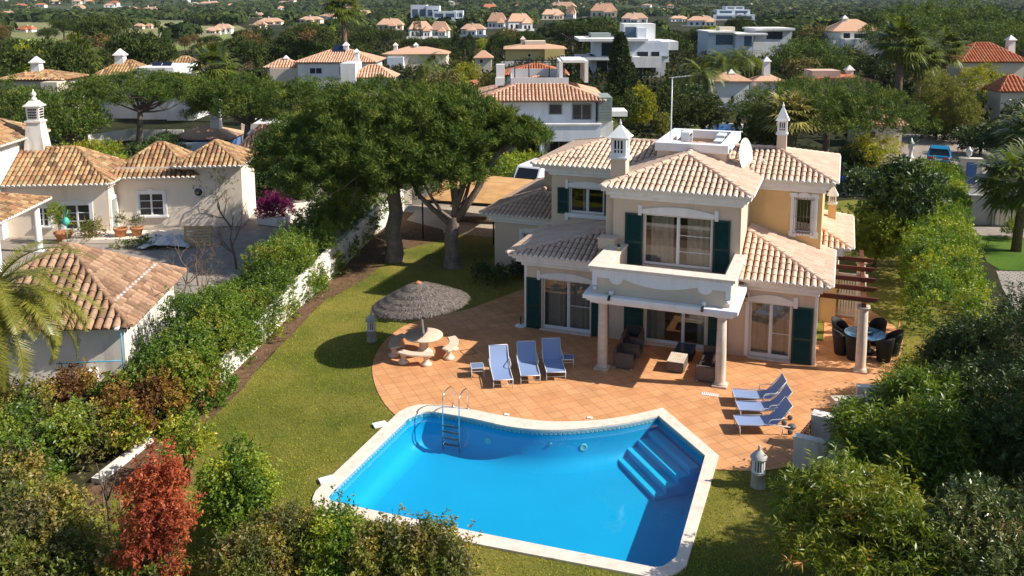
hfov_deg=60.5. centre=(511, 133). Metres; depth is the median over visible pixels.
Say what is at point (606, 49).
window
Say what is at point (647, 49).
modern villa
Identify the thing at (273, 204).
magenta shrub
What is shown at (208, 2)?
house
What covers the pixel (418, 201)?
garden wall
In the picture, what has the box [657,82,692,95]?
umbrella pine
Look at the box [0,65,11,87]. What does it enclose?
umbrella pine
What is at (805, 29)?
broadleaf tree
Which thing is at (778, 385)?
sun lounger
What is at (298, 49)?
umbrella pine
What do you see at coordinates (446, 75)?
broadleaf tree
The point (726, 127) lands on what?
neighbour pool
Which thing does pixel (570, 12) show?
house
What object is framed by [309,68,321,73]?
window
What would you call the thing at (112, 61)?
broadleaf tree
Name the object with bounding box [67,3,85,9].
house
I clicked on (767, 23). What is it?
umbrella pine
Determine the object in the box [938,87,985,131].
leafy tree
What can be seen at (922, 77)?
broadleaf tree
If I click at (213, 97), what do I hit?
umbrella pine
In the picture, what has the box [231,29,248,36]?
umbrella pine
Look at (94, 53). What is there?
umbrella pine
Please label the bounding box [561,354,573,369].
side table
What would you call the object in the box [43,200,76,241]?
potted tree
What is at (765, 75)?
house
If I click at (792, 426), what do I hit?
float ball
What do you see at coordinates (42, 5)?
house
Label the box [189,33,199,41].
broadleaf tree
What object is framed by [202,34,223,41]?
umbrella pine
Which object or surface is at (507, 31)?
broadleaf tree
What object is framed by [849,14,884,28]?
umbrella pine
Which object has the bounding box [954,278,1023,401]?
dark shrub
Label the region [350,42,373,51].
umbrella pine
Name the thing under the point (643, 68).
window
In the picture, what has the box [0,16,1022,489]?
ground
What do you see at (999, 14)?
umbrella pine
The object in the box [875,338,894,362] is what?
dining chair
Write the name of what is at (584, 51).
umbrella pine
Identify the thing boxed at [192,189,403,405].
boundary wall
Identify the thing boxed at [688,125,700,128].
garden lawn
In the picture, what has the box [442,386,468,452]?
pool ladder
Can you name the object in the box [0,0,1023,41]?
woods
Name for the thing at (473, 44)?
cypress
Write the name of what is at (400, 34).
broadleaf tree
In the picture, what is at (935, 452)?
oleander shrub
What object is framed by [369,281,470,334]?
thatched parasol
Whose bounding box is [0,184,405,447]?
courtyard paving
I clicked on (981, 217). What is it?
entrance wall
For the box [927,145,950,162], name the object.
parked car
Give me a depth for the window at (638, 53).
157.69 m
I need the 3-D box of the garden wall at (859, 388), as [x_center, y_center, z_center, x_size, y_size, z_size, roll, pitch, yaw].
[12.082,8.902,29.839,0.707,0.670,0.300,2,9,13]
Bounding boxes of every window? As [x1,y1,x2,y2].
[33,203,53,228]
[60,200,93,231]
[135,189,168,217]
[192,186,203,197]
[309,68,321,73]
[412,9,417,15]
[420,9,425,15]
[435,13,442,16]
[446,13,453,16]
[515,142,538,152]
[544,279,590,332]
[549,104,561,114]
[549,141,567,150]
[571,187,603,213]
[572,104,591,119]
[597,61,606,74]
[601,43,620,55]
[625,27,635,36]
[637,52,647,55]
[643,68,655,75]
[644,214,711,269]
[645,309,705,348]
[651,52,658,55]
[716,35,732,44]
[717,16,731,18]
[744,36,751,45]
[749,302,790,359]
[766,32,782,38]
[793,197,813,235]
[843,33,849,38]
[854,34,865,38]
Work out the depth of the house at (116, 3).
1571.30 m
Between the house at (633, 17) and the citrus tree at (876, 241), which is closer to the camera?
the citrus tree at (876, 241)
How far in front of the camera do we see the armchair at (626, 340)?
33.82 m
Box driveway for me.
[877,134,998,173]
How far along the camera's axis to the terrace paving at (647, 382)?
31.57 m
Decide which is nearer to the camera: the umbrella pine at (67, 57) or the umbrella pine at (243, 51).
the umbrella pine at (67, 57)
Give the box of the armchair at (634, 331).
[621,324,643,343]
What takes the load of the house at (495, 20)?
on the ground at (120, 124)
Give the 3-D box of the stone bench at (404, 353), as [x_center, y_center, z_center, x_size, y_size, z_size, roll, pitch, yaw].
[-3.677,8.504,33.185,1.557,0.460,0.552,2,9,13]
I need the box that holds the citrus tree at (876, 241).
[837,194,917,267]
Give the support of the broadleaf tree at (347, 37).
on the ground at (120, 124)
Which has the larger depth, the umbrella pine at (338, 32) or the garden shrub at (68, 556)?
the umbrella pine at (338, 32)
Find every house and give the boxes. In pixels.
[0,56,88,125]
[0,90,255,273]
[12,25,37,31]
[35,3,47,7]
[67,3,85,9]
[72,0,81,3]
[95,49,209,120]
[104,3,114,7]
[108,1,119,5]
[134,23,145,28]
[145,23,153,28]
[172,55,203,69]
[176,109,287,150]
[199,0,218,3]
[203,27,221,34]
[214,23,234,33]
[239,124,287,166]
[249,16,283,24]
[249,20,267,28]
[263,55,297,81]
[270,42,385,89]
[298,15,323,23]
[319,14,336,18]
[340,49,399,98]
[376,17,404,29]
[382,42,450,70]
[407,21,437,38]
[431,21,450,37]
[460,23,486,36]
[473,50,493,74]
[478,57,627,153]
[483,4,496,7]
[485,13,505,28]
[503,13,533,30]
[540,8,564,19]
[550,0,576,8]
[564,6,575,18]
[582,2,617,16]
[619,12,647,22]
[669,15,687,21]
[681,15,716,25]
[697,26,794,58]
[705,69,752,110]
[748,57,780,106]
[800,65,879,112]
[819,15,882,56]
[847,110,908,145]
[940,35,1023,96]
[982,74,1023,120]
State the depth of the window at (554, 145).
73.72 m
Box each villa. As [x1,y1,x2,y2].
[411,5,463,20]
[478,75,854,388]
[493,36,566,66]
[574,23,677,76]
[712,6,754,19]
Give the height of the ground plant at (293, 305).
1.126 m
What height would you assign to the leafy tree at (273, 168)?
3.384 m
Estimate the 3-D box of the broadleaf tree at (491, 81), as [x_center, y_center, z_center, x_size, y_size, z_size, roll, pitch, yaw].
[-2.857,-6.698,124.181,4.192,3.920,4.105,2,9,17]
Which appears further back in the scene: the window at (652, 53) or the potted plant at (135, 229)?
the window at (652, 53)
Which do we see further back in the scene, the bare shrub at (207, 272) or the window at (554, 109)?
the window at (554, 109)
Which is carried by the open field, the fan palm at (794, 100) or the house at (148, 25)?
the house at (148, 25)
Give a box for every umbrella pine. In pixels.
[0,34,101,73]
[0,37,29,69]
[0,46,27,75]
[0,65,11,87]
[0,73,55,112]
[0,103,26,121]
[11,88,114,145]
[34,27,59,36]
[34,48,104,69]
[45,17,78,38]
[54,66,209,143]
[68,14,123,42]
[89,47,113,71]
[99,15,132,28]
[100,25,179,64]
[102,28,146,49]
[177,71,292,139]
[197,34,271,75]
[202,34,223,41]
[221,36,255,43]
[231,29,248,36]
[241,38,265,72]
[242,73,508,263]
[247,73,361,123]
[263,35,323,61]
[291,19,328,38]
[304,37,341,56]
[331,27,352,41]
[347,29,383,45]
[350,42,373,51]
[354,25,372,34]
[366,27,396,49]
[371,83,557,269]
[378,27,398,46]
[400,36,421,45]
[421,37,442,47]
[434,37,458,47]
[439,44,464,59]
[487,33,515,57]
[514,28,547,43]
[550,18,588,51]
[574,23,608,43]
[576,48,590,53]
[581,18,608,27]
[585,18,615,25]
[599,23,619,35]
[600,83,643,124]
[655,31,693,55]
[657,77,686,86]
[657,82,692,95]
[677,76,697,83]
[681,33,689,39]
[688,25,715,41]
[700,56,720,67]
[723,14,754,28]
[723,71,943,151]
[735,23,755,31]
[756,20,781,26]
[758,22,784,26]
[762,33,858,74]
[770,71,787,78]
[782,20,805,25]
[792,26,800,33]
[792,32,819,41]
[848,10,880,24]
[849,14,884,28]
[853,2,955,52]
[871,67,895,81]
[874,0,1023,41]
[923,40,969,65]
[940,86,987,106]
[960,11,1023,57]
[972,10,1007,20]
[995,15,1023,38]
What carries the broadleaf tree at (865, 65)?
on the ground at (120, 124)
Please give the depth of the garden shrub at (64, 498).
20.27 m
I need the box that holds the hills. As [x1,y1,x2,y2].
[8,0,984,15]
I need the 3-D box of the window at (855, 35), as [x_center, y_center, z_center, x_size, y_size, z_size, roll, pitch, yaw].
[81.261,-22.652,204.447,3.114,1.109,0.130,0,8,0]
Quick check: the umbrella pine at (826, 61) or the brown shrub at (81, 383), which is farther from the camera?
the umbrella pine at (826, 61)
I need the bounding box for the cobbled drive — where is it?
[997,271,1023,322]
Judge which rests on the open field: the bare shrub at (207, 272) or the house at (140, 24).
the house at (140, 24)
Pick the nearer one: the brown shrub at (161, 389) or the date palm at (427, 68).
the brown shrub at (161, 389)
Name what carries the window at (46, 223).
in the country house at (39, 172)
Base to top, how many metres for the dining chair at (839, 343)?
1.020 m
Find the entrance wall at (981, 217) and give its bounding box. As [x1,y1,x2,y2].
[967,187,1009,225]
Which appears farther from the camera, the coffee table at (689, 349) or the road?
the road
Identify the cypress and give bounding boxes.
[371,50,383,64]
[412,14,421,39]
[451,33,462,60]
[458,36,471,60]
[463,34,476,57]
[485,35,499,68]
[606,31,632,124]
[629,62,639,97]
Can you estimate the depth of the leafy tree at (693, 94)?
103.41 m
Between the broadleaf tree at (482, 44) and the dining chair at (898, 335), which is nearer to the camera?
the dining chair at (898, 335)
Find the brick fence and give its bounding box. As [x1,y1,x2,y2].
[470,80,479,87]
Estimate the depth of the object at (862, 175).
62.37 m
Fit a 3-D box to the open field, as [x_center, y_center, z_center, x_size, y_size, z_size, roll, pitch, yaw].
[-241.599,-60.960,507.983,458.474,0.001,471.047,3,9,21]
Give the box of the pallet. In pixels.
[184,225,211,245]
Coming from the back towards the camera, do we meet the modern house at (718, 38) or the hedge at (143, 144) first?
the modern house at (718, 38)
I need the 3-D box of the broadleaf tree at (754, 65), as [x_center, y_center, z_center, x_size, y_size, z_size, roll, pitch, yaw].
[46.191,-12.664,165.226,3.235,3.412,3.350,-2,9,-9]
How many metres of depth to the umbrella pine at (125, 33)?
173.06 m
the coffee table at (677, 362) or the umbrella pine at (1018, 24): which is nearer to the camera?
the coffee table at (677, 362)
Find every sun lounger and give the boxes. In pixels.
[488,344,512,388]
[516,340,539,384]
[541,337,565,380]
[731,373,786,406]
[733,396,792,435]
[735,383,792,420]
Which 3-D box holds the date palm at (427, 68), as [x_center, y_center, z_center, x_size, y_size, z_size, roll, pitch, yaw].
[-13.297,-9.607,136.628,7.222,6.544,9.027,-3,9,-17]
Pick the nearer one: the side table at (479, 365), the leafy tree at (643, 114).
the side table at (479, 365)
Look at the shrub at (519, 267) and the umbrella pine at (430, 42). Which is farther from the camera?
the umbrella pine at (430, 42)
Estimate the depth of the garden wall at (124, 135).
87.94 m
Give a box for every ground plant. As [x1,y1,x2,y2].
[256,325,270,346]
[264,312,290,341]
[267,310,276,332]
[289,290,299,316]
[316,264,328,291]
[335,256,346,270]
[338,252,350,262]
[348,239,362,257]
[362,229,372,243]
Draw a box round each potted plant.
[109,211,133,236]
[127,208,147,235]
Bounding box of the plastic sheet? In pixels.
[137,233,193,248]
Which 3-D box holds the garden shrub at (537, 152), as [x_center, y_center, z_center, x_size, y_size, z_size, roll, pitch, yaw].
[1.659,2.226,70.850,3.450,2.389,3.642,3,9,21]
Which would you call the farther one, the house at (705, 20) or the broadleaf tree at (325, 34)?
the house at (705, 20)
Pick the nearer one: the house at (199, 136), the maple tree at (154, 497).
the maple tree at (154, 497)
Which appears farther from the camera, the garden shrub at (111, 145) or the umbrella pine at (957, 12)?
the umbrella pine at (957, 12)
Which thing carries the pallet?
on the courtyard paving at (251, 231)
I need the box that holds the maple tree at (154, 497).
[104,435,206,575]
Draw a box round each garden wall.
[24,367,98,402]
[87,130,183,143]
[284,201,314,216]
[412,186,449,205]
[792,432,870,473]
[810,409,846,439]
[829,394,875,412]
[856,383,878,400]
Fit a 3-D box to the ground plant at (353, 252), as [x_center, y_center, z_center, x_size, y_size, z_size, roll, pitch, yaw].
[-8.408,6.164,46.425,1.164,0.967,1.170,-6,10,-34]
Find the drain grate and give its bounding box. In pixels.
[701,392,718,396]
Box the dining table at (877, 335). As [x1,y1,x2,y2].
[844,326,885,354]
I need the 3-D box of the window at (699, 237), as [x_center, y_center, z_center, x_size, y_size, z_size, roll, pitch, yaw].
[6.530,4.182,34.437,2.620,2.050,0.410,3,9,21]
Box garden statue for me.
[908,138,913,158]
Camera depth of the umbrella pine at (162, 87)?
83.73 m
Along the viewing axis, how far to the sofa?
31.56 m
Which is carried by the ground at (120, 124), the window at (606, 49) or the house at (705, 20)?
the house at (705, 20)
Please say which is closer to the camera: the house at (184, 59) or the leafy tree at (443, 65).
the house at (184, 59)
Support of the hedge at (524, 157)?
on the ground at (120, 124)
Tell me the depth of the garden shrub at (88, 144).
74.18 m
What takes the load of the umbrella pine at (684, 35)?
on the ground at (120, 124)
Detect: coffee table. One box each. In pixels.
[667,352,687,372]
[674,342,695,360]
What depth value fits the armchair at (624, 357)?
32.72 m
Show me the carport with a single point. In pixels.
(494, 189)
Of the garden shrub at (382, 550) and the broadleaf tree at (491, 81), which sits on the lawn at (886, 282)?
the garden shrub at (382, 550)
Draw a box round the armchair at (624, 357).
[613,343,637,369]
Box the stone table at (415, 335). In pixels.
[404,327,442,352]
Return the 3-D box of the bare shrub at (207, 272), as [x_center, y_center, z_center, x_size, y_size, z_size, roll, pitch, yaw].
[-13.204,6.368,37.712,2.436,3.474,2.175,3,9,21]
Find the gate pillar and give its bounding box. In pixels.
[959,147,983,185]
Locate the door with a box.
[111,199,115,227]
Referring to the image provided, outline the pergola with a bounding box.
[819,250,877,373]
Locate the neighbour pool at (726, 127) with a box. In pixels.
[703,123,742,131]
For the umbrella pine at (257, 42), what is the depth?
171.16 m
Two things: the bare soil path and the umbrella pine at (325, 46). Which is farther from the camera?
the umbrella pine at (325, 46)
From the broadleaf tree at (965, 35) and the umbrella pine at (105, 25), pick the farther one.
the umbrella pine at (105, 25)
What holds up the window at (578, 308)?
in the villa at (726, 242)
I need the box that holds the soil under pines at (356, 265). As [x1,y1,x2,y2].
[331,219,444,297]
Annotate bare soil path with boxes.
[82,478,117,520]
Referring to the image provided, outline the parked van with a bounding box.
[513,158,544,179]
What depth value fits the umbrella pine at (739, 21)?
286.85 m
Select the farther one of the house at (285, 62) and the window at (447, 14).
the window at (447, 14)
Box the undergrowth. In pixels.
[0,37,1012,175]
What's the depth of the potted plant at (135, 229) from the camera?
50.87 m
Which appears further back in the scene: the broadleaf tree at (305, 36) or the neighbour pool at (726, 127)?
the broadleaf tree at (305, 36)
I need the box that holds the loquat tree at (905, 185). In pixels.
[862,153,957,265]
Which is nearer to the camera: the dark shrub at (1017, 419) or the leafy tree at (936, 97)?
the dark shrub at (1017, 419)
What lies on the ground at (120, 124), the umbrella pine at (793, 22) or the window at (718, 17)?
the umbrella pine at (793, 22)
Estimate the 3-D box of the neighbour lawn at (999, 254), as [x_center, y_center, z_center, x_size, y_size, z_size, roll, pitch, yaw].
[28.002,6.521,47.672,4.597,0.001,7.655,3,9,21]
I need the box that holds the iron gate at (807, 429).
[800,420,810,434]
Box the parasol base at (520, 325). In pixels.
[515,316,525,327]
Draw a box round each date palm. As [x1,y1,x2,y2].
[0,239,103,401]
[402,51,451,85]
[672,58,728,97]
[694,49,751,85]
[713,42,769,75]
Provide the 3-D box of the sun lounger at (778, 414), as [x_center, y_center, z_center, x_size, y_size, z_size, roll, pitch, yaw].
[7.990,8.985,27.943,1.739,0.987,0.791,0,8,-1]
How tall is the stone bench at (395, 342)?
0.460 m
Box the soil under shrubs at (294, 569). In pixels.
[223,558,327,575]
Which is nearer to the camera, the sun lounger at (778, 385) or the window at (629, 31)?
the sun lounger at (778, 385)
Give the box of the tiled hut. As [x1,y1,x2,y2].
[4,242,186,385]
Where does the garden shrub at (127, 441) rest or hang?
on the soil border
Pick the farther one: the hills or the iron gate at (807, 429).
the hills
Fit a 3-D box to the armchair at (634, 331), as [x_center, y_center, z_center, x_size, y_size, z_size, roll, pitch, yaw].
[4.812,8.071,34.852,0.780,0.781,0.780,3,9,21]
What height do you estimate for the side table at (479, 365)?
0.408 m
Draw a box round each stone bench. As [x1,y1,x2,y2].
[388,333,405,357]
[395,349,433,366]
[442,336,458,360]
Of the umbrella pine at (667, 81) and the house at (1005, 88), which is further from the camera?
the umbrella pine at (667, 81)
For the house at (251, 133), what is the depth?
74.41 m
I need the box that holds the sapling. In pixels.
[96,463,122,533]
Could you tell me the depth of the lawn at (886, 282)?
29.57 m
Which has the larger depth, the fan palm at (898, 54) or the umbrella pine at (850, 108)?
the fan palm at (898, 54)
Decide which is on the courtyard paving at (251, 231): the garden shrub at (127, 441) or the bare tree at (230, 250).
the bare tree at (230, 250)
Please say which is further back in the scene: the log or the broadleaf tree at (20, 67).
the broadleaf tree at (20, 67)
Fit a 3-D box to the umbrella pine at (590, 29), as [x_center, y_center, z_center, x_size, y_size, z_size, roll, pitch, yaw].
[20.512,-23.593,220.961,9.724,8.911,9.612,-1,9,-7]
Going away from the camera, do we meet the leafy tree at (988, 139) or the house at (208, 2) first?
the leafy tree at (988, 139)
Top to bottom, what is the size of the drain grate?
0.014 m
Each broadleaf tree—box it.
[0,21,11,37]
[0,23,10,42]
[3,38,47,74]
[53,32,83,44]
[82,32,112,50]
[107,49,115,63]
[178,35,190,47]
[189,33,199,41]
[195,39,222,61]
[229,42,253,71]
[234,29,262,43]
[251,23,275,46]
[272,28,302,57]
[295,27,321,42]
[311,24,341,44]
[339,21,357,33]
[340,31,355,44]
[348,43,371,53]
[397,30,406,39]
[421,68,462,88]
[455,73,470,84]
[475,37,488,49]
[478,72,495,87]
[480,73,494,84]
[499,26,517,38]
[690,55,709,75]
[747,58,762,71]
[780,54,820,80]
[784,22,799,29]
[796,23,827,49]
[840,44,866,63]
[851,53,894,87]
[908,63,953,90]
[939,25,980,45]
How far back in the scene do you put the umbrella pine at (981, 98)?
99.17 m
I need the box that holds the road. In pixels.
[433,172,1016,199]
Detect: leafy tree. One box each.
[254,165,283,198]
[267,155,319,199]
[436,56,465,76]
[452,60,482,79]
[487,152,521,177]
[624,80,657,131]
[647,83,693,127]
[677,80,714,110]
[684,91,734,129]
[735,115,799,145]
[838,130,906,170]
[905,68,966,139]
[910,115,981,141]
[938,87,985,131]
[948,119,1009,154]
[956,58,1009,98]
[997,97,1023,144]
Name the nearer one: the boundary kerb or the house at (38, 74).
the boundary kerb
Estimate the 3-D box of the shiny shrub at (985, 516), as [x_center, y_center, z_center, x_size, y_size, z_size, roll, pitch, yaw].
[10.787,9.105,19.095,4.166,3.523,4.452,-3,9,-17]
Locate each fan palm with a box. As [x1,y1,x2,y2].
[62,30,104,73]
[181,42,243,80]
[321,0,365,44]
[612,118,618,129]
[756,88,828,147]
[868,15,933,106]
[890,35,948,105]
[924,26,971,85]
[966,138,1023,251]
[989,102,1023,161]
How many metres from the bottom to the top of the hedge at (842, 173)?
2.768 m
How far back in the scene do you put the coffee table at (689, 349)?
33.61 m
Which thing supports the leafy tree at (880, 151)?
on the ground at (120, 124)
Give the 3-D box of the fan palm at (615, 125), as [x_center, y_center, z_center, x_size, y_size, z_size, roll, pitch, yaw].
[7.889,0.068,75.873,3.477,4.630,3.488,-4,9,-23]
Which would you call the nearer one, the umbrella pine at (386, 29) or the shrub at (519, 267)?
the shrub at (519, 267)
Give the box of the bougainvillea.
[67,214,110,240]
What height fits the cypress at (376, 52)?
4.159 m
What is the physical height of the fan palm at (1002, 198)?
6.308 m
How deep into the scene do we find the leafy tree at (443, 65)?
147.28 m
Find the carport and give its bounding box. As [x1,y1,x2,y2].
[422,175,532,244]
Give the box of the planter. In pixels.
[257,214,293,226]
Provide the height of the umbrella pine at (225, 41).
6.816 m
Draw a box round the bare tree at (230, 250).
[209,190,252,268]
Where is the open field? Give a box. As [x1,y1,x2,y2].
[5,20,247,50]
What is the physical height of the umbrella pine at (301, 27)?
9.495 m
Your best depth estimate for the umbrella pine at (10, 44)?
162.51 m
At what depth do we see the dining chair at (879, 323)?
35.12 m
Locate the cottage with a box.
[505,63,569,81]
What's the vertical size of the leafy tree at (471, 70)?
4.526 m
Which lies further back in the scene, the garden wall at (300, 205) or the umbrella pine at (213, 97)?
the umbrella pine at (213, 97)
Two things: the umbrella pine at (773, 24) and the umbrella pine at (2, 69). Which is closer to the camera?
the umbrella pine at (2, 69)
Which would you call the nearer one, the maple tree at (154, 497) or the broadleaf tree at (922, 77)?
the maple tree at (154, 497)
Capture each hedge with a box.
[50,140,131,159]
[86,320,240,439]
[105,230,161,249]
[124,130,191,156]
[140,221,344,367]
[281,184,408,278]
[490,148,535,177]
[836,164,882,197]
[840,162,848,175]
[895,155,1001,338]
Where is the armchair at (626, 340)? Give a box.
[620,334,642,359]
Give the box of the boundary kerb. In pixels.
[91,429,160,483]
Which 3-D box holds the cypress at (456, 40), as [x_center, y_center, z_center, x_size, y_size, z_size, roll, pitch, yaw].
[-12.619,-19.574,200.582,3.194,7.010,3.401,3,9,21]
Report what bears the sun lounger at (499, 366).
on the terrace paving at (647, 382)
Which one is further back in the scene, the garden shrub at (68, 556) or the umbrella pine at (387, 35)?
the umbrella pine at (387, 35)
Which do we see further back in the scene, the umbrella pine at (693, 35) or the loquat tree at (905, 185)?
the umbrella pine at (693, 35)
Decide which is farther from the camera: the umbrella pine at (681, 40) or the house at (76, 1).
the house at (76, 1)
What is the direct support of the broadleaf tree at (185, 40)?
on the ground at (120, 124)
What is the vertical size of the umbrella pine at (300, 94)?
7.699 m
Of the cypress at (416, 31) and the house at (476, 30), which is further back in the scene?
the house at (476, 30)
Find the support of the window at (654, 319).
in the villa at (726, 242)
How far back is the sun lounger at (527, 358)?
32.58 m
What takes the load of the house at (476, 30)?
on the ground at (120, 124)
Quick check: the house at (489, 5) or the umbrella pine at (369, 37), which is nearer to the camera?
the umbrella pine at (369, 37)
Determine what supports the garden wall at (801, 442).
on the lawn at (886, 282)
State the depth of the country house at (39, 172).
52.95 m
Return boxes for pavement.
[973,227,1023,237]
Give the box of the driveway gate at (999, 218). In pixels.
[995,210,1015,224]
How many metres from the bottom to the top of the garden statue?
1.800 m
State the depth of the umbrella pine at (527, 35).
211.05 m
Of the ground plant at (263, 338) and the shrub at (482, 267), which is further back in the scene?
the shrub at (482, 267)
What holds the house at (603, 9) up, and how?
on the ground at (120, 124)
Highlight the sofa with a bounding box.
[695,345,715,381]
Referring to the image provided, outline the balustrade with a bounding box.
[836,272,856,316]
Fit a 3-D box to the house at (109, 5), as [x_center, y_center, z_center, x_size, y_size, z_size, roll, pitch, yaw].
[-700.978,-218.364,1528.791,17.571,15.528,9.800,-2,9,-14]
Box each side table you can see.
[470,362,483,378]
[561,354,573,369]
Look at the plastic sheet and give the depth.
49.05 m
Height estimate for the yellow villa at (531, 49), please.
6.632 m
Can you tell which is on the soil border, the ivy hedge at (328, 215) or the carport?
the ivy hedge at (328, 215)
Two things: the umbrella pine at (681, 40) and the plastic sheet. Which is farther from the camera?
the umbrella pine at (681, 40)
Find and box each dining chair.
[831,316,848,333]
[832,328,845,355]
[845,335,856,360]
[869,317,886,344]
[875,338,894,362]
[886,329,903,356]
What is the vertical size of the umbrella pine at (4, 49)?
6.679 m
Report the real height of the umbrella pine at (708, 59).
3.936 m
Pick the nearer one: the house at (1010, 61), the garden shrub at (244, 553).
the garden shrub at (244, 553)
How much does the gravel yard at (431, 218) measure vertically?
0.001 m
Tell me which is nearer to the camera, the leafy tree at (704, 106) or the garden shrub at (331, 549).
the garden shrub at (331, 549)
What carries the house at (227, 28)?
on the open field
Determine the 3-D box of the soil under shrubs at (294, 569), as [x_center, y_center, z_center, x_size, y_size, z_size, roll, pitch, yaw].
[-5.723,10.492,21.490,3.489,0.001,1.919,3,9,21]
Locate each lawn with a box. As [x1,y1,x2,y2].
[76,200,1023,575]
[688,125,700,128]
[976,235,1023,270]
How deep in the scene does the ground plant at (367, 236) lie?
49.20 m
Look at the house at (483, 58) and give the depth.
165.28 m
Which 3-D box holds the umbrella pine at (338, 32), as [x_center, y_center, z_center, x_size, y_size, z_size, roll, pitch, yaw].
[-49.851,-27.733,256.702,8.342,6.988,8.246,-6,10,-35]
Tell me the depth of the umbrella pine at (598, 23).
252.22 m
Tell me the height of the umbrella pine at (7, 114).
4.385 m
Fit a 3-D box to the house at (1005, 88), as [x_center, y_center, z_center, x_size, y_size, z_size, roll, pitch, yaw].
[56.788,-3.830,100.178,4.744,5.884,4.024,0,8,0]
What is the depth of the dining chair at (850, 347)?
33.31 m
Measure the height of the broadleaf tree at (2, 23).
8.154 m
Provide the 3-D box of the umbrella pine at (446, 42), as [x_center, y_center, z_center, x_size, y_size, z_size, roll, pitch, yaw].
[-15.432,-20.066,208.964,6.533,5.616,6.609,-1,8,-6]
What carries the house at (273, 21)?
on the ground at (120, 124)
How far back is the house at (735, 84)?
110.69 m
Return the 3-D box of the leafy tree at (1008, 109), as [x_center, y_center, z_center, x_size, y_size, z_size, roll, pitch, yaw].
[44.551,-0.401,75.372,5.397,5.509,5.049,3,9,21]
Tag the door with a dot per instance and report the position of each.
(113, 202)
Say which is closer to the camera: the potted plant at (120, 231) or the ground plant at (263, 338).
the ground plant at (263, 338)
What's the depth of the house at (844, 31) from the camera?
204.46 m
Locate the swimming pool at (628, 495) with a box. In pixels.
[312,404,718,575]
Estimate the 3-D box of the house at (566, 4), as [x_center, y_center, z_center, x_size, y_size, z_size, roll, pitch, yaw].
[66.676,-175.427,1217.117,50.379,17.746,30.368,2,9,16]
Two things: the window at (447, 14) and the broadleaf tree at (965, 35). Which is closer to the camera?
the broadleaf tree at (965, 35)
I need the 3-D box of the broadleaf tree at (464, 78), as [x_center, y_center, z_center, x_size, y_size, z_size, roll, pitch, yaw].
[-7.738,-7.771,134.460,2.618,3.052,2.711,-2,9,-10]
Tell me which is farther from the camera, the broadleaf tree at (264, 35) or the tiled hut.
the broadleaf tree at (264, 35)
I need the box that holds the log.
[460,216,494,222]
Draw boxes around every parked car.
[835,176,856,191]
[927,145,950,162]
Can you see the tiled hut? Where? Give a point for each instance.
(119, 287)
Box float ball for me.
[788,423,795,429]
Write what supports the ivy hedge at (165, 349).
on the soil border
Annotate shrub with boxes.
[0,373,71,444]
[0,389,100,486]
[0,437,54,525]
[0,470,104,575]
[3,505,121,575]
[34,393,133,474]
[36,357,109,417]
[71,136,105,151]
[81,529,192,575]
[91,136,126,154]
[92,361,194,449]
[100,395,152,457]
[145,340,222,412]
[153,129,185,142]
[155,406,220,484]
[162,233,221,291]
[174,243,231,290]
[183,232,221,285]
[187,425,283,547]
[197,506,309,575]
[246,489,337,575]
[253,186,296,218]
[287,484,384,575]
[341,503,428,575]
[389,508,486,575]
[466,257,495,281]
[486,262,513,287]
[508,259,523,276]
[515,147,547,157]
[651,106,673,135]
[760,435,977,575]
[793,143,819,149]
[822,359,1009,515]
[829,139,877,168]
[877,344,936,385]
[906,343,1023,494]
[908,470,1023,575]
[911,303,1013,393]
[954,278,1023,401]
[960,351,1023,503]
[1000,211,1023,239]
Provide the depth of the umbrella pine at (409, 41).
242.91 m
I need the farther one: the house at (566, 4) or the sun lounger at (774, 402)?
the house at (566, 4)
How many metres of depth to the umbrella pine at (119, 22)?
310.54 m
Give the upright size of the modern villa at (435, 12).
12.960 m
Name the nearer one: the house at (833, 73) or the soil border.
the soil border
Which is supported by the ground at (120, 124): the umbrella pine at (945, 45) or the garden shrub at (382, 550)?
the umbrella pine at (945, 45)
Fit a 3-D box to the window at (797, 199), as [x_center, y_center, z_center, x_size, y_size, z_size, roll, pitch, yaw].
[11.925,3.390,35.902,0.779,1.595,0.418,3,9,21]
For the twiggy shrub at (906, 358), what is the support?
on the lawn at (886, 282)
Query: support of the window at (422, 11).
in the modern villa at (435, 12)
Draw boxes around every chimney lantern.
[365,311,376,342]
[750,445,767,490]
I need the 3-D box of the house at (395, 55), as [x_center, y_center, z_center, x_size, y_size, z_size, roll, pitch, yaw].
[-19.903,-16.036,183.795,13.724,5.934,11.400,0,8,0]
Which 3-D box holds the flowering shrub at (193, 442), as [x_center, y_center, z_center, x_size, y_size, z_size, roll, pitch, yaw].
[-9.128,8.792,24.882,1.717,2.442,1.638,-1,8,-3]
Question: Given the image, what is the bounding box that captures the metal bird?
[60,211,69,241]
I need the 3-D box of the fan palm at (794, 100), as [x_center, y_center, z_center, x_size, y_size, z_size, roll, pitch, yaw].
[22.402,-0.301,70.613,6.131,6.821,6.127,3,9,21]
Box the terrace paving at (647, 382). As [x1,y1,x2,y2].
[372,289,902,470]
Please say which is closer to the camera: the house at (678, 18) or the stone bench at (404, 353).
the stone bench at (404, 353)
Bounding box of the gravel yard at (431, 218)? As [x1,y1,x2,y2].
[404,185,494,236]
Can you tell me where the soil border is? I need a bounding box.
[87,212,414,485]
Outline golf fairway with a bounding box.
[23,38,60,43]
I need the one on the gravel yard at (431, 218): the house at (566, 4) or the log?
the log

